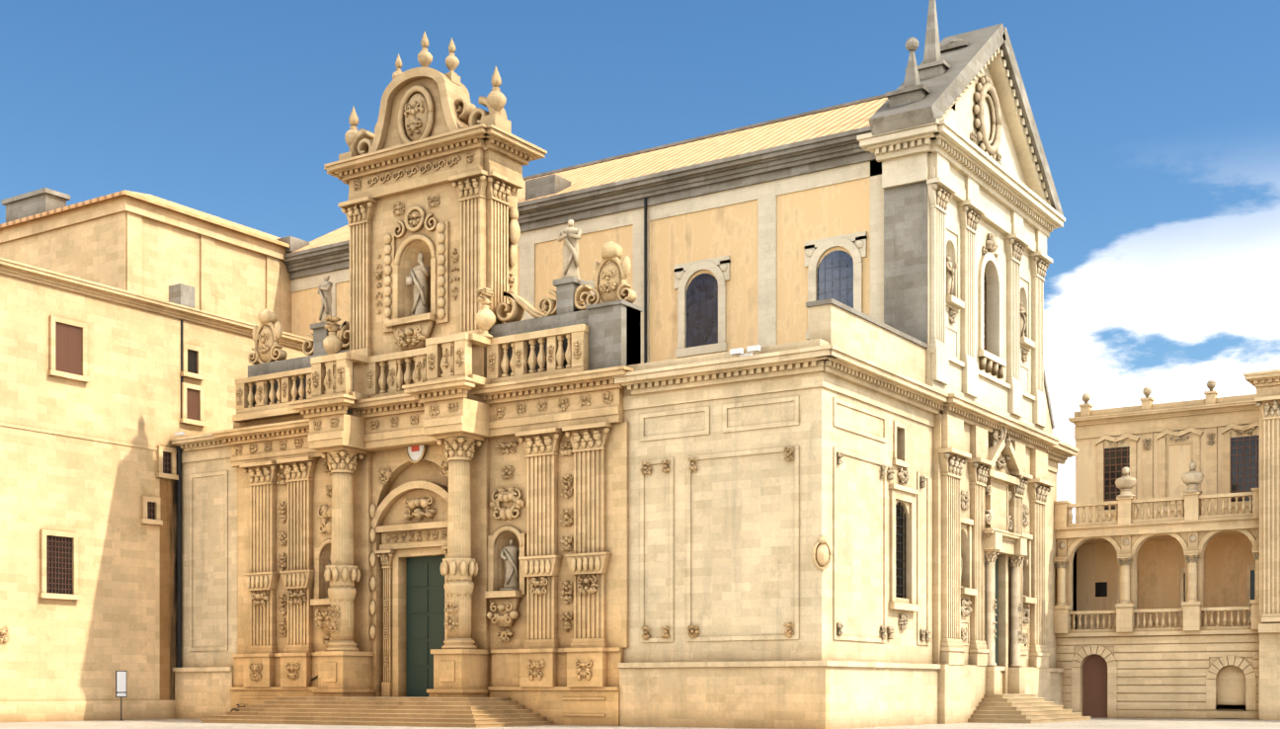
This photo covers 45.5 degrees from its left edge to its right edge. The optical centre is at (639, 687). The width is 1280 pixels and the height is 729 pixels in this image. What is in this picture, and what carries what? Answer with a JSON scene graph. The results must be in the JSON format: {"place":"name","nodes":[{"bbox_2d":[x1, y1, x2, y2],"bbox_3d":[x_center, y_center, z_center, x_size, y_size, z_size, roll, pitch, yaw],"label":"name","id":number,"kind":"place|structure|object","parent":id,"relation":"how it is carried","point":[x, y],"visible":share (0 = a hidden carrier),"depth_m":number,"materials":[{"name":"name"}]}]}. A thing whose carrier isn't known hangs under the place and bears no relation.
{"place":"outdoors","nodes":[
{"label":"outdoors","id":0,"kind":"place"},
{"bbox_2d":[0,256,313,721],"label":"building walls","id":1,"kind":"structure","parent":0,"point":[81,460],"depth_m":92.32,"materials":[{"name":"stone"}]},
{"bbox_2d":[46,451,170,594],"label":"window grilles","id":2,"kind":"object","parent":1,"relation":"attached to","point":[61,557],"visible":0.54,"depth_m":90.05,"materials":[{"name":"black metal"}]},
{"bbox_2d":[46,349,196,594],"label":"window","id":3,"kind":"object","parent":1,"relation":"attached to","point":[192,360],"depth_m":90.56,"materials":[{"name":"black"}]},
{"bbox_2d":[55,321,198,420],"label":"shutters","id":4,"kind":"object","parent":1,"relation":"attached to","point":[68,348],"visible":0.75,"depth_m":90.84,"materials":[{"name":"brown wood"}]},
{"bbox_2d":[167,446,177,700],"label":"shadowed gap","id":5,"kind":"object","parent":1,"relation":"attached to","point":[175,504],"visible":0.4,"depth_m":97.36,"materials":[{"name":"brown stone"}]},
{"bbox_2d":[0,93,886,308],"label":"roof hatch and chimneys","id":6,"kind":"object","parent":1,"relation":"on","point":[34,202],"visible":0.44,"depth_m":100.62,"materials":[{"name":"grey stone"}]},
{"bbox_2d":[0,97,887,253],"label":"nave roof tiles","id":7,"kind":"object","parent":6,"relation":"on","point":[831,121],"visible":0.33,"depth_m":97.92,"materials":[{"name":"beige tile"}]},
{"bbox_2d":[142,217,291,333],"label":"wall panels","id":8,"kind":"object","parent":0,"point":[171,255],"depth_m":105.98,"materials":[{"name":"beige paint"}]},
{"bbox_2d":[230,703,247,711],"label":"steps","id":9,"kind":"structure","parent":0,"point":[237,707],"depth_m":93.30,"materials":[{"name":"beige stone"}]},
{"bbox_2d":[0,717,1279,728],"bbox_3d":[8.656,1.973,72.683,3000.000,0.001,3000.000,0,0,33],"label":"piazza ground","id":10,"kind":"structure","parent":0,"point":[1131,723],"depth_m":79.74,"materials":[{"name":"beige stone"}]},
{"bbox_2d":[115,670,126,719],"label":"sign stand","id":11,"kind":"object","parent":10,"relation":"on","point":[119,692],"visible":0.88,"depth_m":92.08,"materials":[{"name":"grey metal"}]},
{"bbox_2d":[116,671,126,696],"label":"sign panel","id":12,"kind":"object","parent":11,"relation":"in","point":[120,680],"visible":1,"depth_m":92.14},
{"bbox_2d":[0,194,287,325],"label":"upper building wall","id":13,"kind":"structure","parent":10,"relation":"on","point":[100,242],"depth_m":102.61,"materials":[{"name":"beige stone"}]},
{"bbox_2d":[200,696,554,727],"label":"steps","id":14,"kind":"structure","parent":10,"relation":"on","point":[428,711],"depth_m":80.89,"materials":[{"name":"stone"}]},
{"bbox_2d":[211,67,633,725],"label":"facade walls","id":15,"kind":"structure","parent":10,"relation":"on","point":[476,231],"depth_m":85.29,"materials":[{"name":"stone"}]},
{"bbox_2d":[235,323,589,413],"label":"balustrade","id":16,"kind":"object","parent":15,"relation":"on","point":[436,347],"visible":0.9,"depth_m":82.83,"materials":[{"name":"stone"}]},
{"bbox_2d":[407,445,423,460],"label":"coat of arms","id":17,"kind":"object","parent":15,"relation":"attached to","point":[415,455],"visible":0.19,"depth_m":86.44},
{"bbox_2d":[411,445,419,451],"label":"coat of arms","id":18,"kind":"object","parent":17,"relation":"attached to","point":[416,448],"visible":0.23,"depth_m":86.36},
{"bbox_2d":[405,251,430,316],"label":"st orontius statue","id":19,"kind":"object","parent":15,"relation":"attached to","point":[417,277],"visible":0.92,"depth_m":86.61,"materials":[{"name":"stone"}]},
{"bbox_2d":[406,555,444,696],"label":"door","id":20,"kind":"structure","parent":15,"relation":"attached to","point":[425,606],"depth_m":87.75,"materials":[{"name":"green wood"}]},
{"bbox_2d":[247,276,642,414],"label":"weathered attic","id":21,"kind":"object","parent":15,"relation":"on","point":[614,336],"visible":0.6,"depth_m":81.04,"materials":[{"name":"grey stone"}]},
{"bbox_2d":[317,274,332,321],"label":"statue balustrade","id":22,"kind":"object","parent":21,"relation":"on","point":[324,289],"visible":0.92,"depth_m":91.54,"materials":[{"name":"stone"}]},
{"bbox_2d":[557,219,581,281],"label":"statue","id":23,"kind":"object","parent":21,"relation":"on","point":[570,235],"visible":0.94,"depth_m":81.61,"materials":[{"name":"stone"}]},
{"bbox_2d":[499,538,519,590],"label":"statue","id":24,"kind":"object","parent":15,"relation":"on","point":[511,551],"visible":0.94,"depth_m":83.05,"materials":[{"name":"stone"}]},
{"bbox_2d":[234,31,831,682],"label":"carved ornaments","id":25,"kind":"object","parent":15,"relation":"attached to","point":[459,565],"visible":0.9,"depth_m":85.59,"materials":[{"name":"stone"}]},
{"bbox_2d":[169,338,837,728],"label":"plain walls","id":26,"kind":"structure","parent":10,"relation":"on","point":[723,540],"depth_m":75.93,"materials":[{"name":"stone"}]},
{"bbox_2d":[174,344,760,436],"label":"floodlights","id":27,"kind":"object","parent":26,"relation":"attached to","point":[750,350],"visible":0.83,"depth_m":74.32,"materials":[{"name":"white"}]},
{"bbox_2d":[290,160,883,363],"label":"clerestory","id":28,"kind":"object","parent":26,"relation":"on","point":[765,194],"depth_m":91.40,"materials":[{"name":"beige stone"}]},
{"bbox_2d":[177,197,646,667],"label":"downpipes","id":29,"kind":"object","parent":28,"relation":"attached to","point":[180,475],"visible":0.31,"depth_m":97.19,"materials":[{"name":"black metal"}]},
{"bbox_2d":[282,131,876,279],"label":"cornice","id":30,"kind":"structure","parent":28,"relation":"attached to","point":[799,160],"depth_m":93.19,"materials":[{"name":"grey stone"}]},
{"bbox_2d":[291,177,870,362],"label":"wall panels","id":31,"kind":"object","parent":28,"relation":"attached to","point":[821,212],"visible":0.07,"depth_m":91.43,"materials":[{"name":"beige paint"}]},
{"bbox_2d":[808,303,1079,728],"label":"facade","id":32,"kind":"structure","parent":10,"relation":"on","point":[892,409],"depth_m":82.59,"materials":[{"name":"stone"}]},
{"bbox_2d":[895,502,906,598],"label":"iron grilles","id":33,"kind":"object","parent":32,"relation":"attached to","point":[900,551],"visible":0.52,"depth_m":80.76,"materials":[{"name":"black metal"}]},
{"bbox_2d":[895,273,985,597],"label":"window","id":34,"kind":"object","parent":32,"relation":"attached to","point":[898,506],"depth_m":81.48,"materials":[{"name":"black"}]},
{"bbox_2d":[836,75,1050,667],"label":"carved ornaments","id":35,"kind":"object","parent":32,"relation":"attached to","point":[985,88],"visible":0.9,"depth_m":90.02,"materials":[{"name":"stone"}]},
{"bbox_2d":[856,47,1065,431],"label":"facade","id":36,"kind":"structure","parent":32,"relation":"on","point":[1006,200],"depth_m":89.84,"materials":[{"name":"stone"}]},
{"bbox_2d":[805,0,1063,428],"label":"weathered facade","id":37,"kind":"object","parent":36,"relation":"attached to","point":[938,79],"visible":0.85,"depth_m":84.41,"materials":[{"name":"grey stone"}]},
{"bbox_2d":[946,255,958,295],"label":"niche statue","id":38,"kind":"object","parent":36,"relation":"attached to","point":[950,270],"visible":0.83,"depth_m":86.11,"materials":[{"name":"stone"}]},
{"bbox_2d":[983,280,986,350],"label":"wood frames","id":39,"kind":"structure","parent":36,"relation":"attached to","point":[986,315],"depth_m":92.68,"materials":[{"name":"brown"}]},
{"bbox_2d":[1019,301,1027,336],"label":"niche statue","id":40,"kind":"object","parent":36,"relation":"attached to","point":[1022,321],"visible":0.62,"depth_m":96.28,"materials":[{"name":"stone"}]},
{"bbox_2d":[991,429,1000,446],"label":"pediment statue group","id":41,"kind":"object","parent":32,"relation":"on","point":[995,440],"visible":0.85,"depth_m":89.86,"materials":[{"name":"stone"}]},
{"bbox_2d":[994,555,998,666],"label":"bronze door","id":42,"kind":"structure","parent":32,"relation":"attached to","point":[997,610],"depth_m":92.06,"materials":[{"name":"green metal"}]},
{"bbox_2d":[998,426,1006,441],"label":"pediment statue group","id":43,"kind":"object","parent":32,"relation":"on","point":[1002,434],"visible":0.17,"depth_m":90.76,"materials":[{"name":"stone"}]},
{"bbox_2d":[1004,434,1014,460],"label":"pediment statue group","id":44,"kind":"object","parent":32,"relation":"on","point":[1007,440],"visible":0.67,"depth_m":91.68,"materials":[{"name":"stone"}]},
{"bbox_2d":[1022,559,1028,596],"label":"niche statue","id":45,"kind":"object","parent":32,"relation":"on","point":[1025,565],"visible":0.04,"depth_m":95.64,"materials":[{"name":"stone"}]},
{"bbox_2d":[967,693,1090,722],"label":"steps","id":46,"kind":"structure","parent":10,"relation":"on","point":[1014,708],"depth_m":87.43,"materials":[{"name":"stone"}]},
{"bbox_2d":[0,0,1279,523],"label":"sky","id":47,"kind":"structure","parent":0,"point":[1158,121],"materials":[{"name":"blue"}]},
{"bbox_2d":[1053,369,1279,719],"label":"episcopio walls","id":48,"kind":"structure","parent":0,"point":[1192,670],"depth_m":98.61,"materials":[{"name":"beige stone"}]},
{"bbox_2d":[1115,466,1136,496],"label":"episcopio bust","id":49,"kind":"object","parent":48,"relation":"on","point":[1125,483],"visible":0.98,"depth_m":99.04,"materials":[{"name":"stone"}]},
{"bbox_2d":[1066,491,1252,633],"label":"episcopio balustrades","id":50,"kind":"object","parent":48,"relation":"attached to","point":[1229,496],"visible":0.94,"depth_m":98.05,"materials":[{"name":"beige stone"}]},
{"bbox_2d":[1072,530,1254,629],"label":"loggia wall","id":51,"kind":"structure","parent":48,"relation":"in","point":[1229,557],"depth_m":102.30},
{"bbox_2d":[1053,380,1279,567],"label":"carved ornaments","id":52,"kind":"object","parent":48,"relation":"attached to","point":[1147,391],"visible":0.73,"depth_m":101.10},
{"bbox_2d":[1075,423,1259,522],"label":"upper wall","id":53,"kind":"structure","parent":48,"relation":"attached to","point":[1179,458],"depth_m":104.25,"materials":[{"name":"beige stone"}]},
{"bbox_2d":[1082,435,1259,718],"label":"episcopio doors","id":54,"kind":"structure","parent":48,"relation":"in","point":[1094,685],"depth_m":101.14,"materials":[{"name":"brown wood"}]},
{"bbox_2d":[1181,461,1203,492],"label":"episcopio bust","id":55,"kind":"object","parent":48,"relation":"on","point":[1192,478],"visible":0.94,"depth_m":96.74,"materials":[{"name":"stone"}]},
{"bbox_2d":[1095,435,1259,614],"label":"window","id":56,"kind":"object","parent":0,"point":[1100,589],"visible":0.27,"depth_m":101.42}
]}

